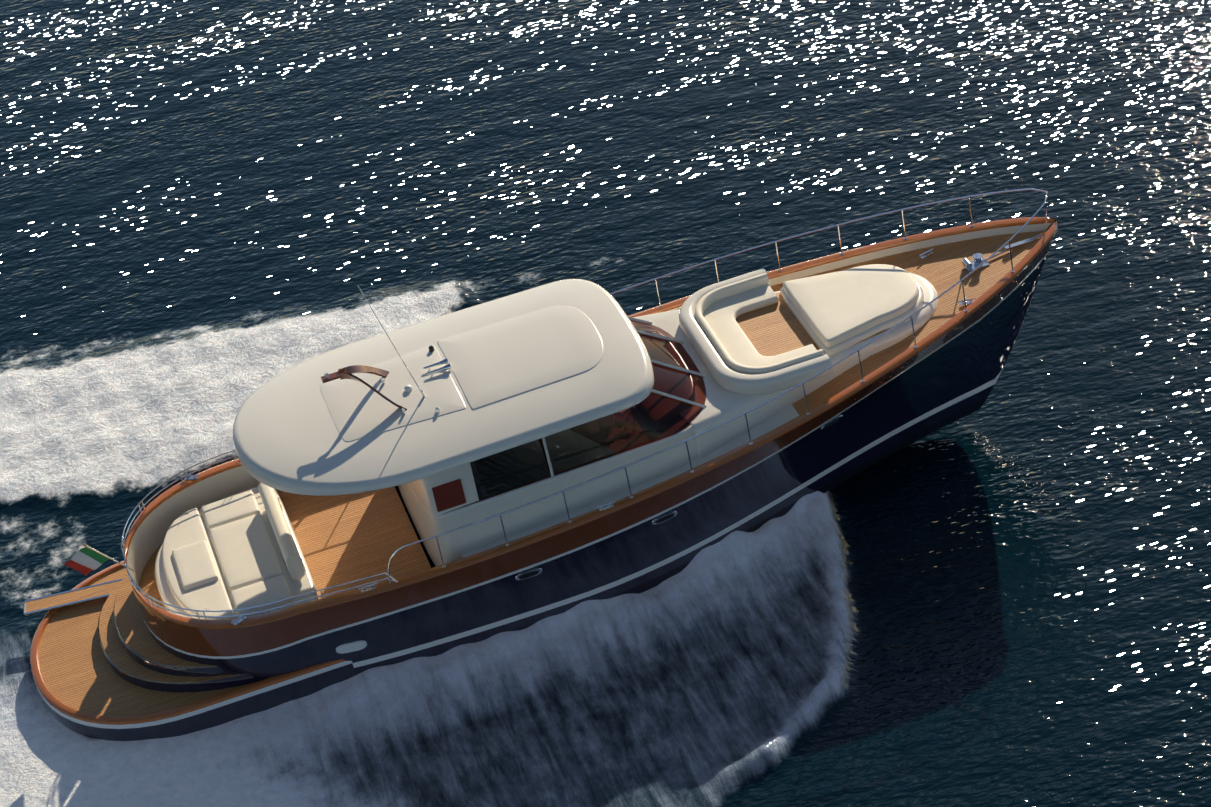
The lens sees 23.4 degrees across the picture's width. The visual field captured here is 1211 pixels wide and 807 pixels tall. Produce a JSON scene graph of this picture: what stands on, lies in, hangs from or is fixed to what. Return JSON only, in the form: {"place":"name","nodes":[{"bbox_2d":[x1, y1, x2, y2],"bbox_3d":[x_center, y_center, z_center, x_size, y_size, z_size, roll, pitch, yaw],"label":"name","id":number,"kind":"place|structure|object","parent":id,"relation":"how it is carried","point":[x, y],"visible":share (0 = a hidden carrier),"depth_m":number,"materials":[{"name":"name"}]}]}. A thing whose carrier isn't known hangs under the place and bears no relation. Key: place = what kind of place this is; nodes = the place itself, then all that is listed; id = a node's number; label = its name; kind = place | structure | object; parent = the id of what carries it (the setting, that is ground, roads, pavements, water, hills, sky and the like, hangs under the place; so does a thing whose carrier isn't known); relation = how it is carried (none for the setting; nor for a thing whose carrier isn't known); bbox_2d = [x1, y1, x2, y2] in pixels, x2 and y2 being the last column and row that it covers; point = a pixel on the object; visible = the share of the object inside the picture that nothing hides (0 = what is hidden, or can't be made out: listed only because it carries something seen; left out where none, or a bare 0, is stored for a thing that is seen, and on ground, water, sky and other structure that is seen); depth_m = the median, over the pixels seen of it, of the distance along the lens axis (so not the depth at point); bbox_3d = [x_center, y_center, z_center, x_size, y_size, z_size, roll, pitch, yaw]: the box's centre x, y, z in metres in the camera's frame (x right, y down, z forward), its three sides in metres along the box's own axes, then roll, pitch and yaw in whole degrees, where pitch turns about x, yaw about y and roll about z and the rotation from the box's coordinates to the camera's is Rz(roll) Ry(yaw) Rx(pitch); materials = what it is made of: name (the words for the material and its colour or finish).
{"place":"outdoors","nodes":[
{"label":"outdoors","id":0,"kind":"place"},
{"bbox_2d":[0,0,1210,806],"bbox_3d":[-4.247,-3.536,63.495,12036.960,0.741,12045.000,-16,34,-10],"label":"sea","id":1,"kind":"structure","parent":0,"point":[214,214],"depth_m":60.83,"materials":[{"name":"blue liquid"}]},
{"bbox_2d":[23,188,1057,740],"bbox_3d":[-1.132,-0.058,52.638,20.260,7.488,5.725,-18,34,-9],"label":"boat","id":2,"kind":"object","parent":1,"relation":"on","point":[527,458],"visible":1,"depth_m":51.80,"materials":[{"name":"white plastic"}]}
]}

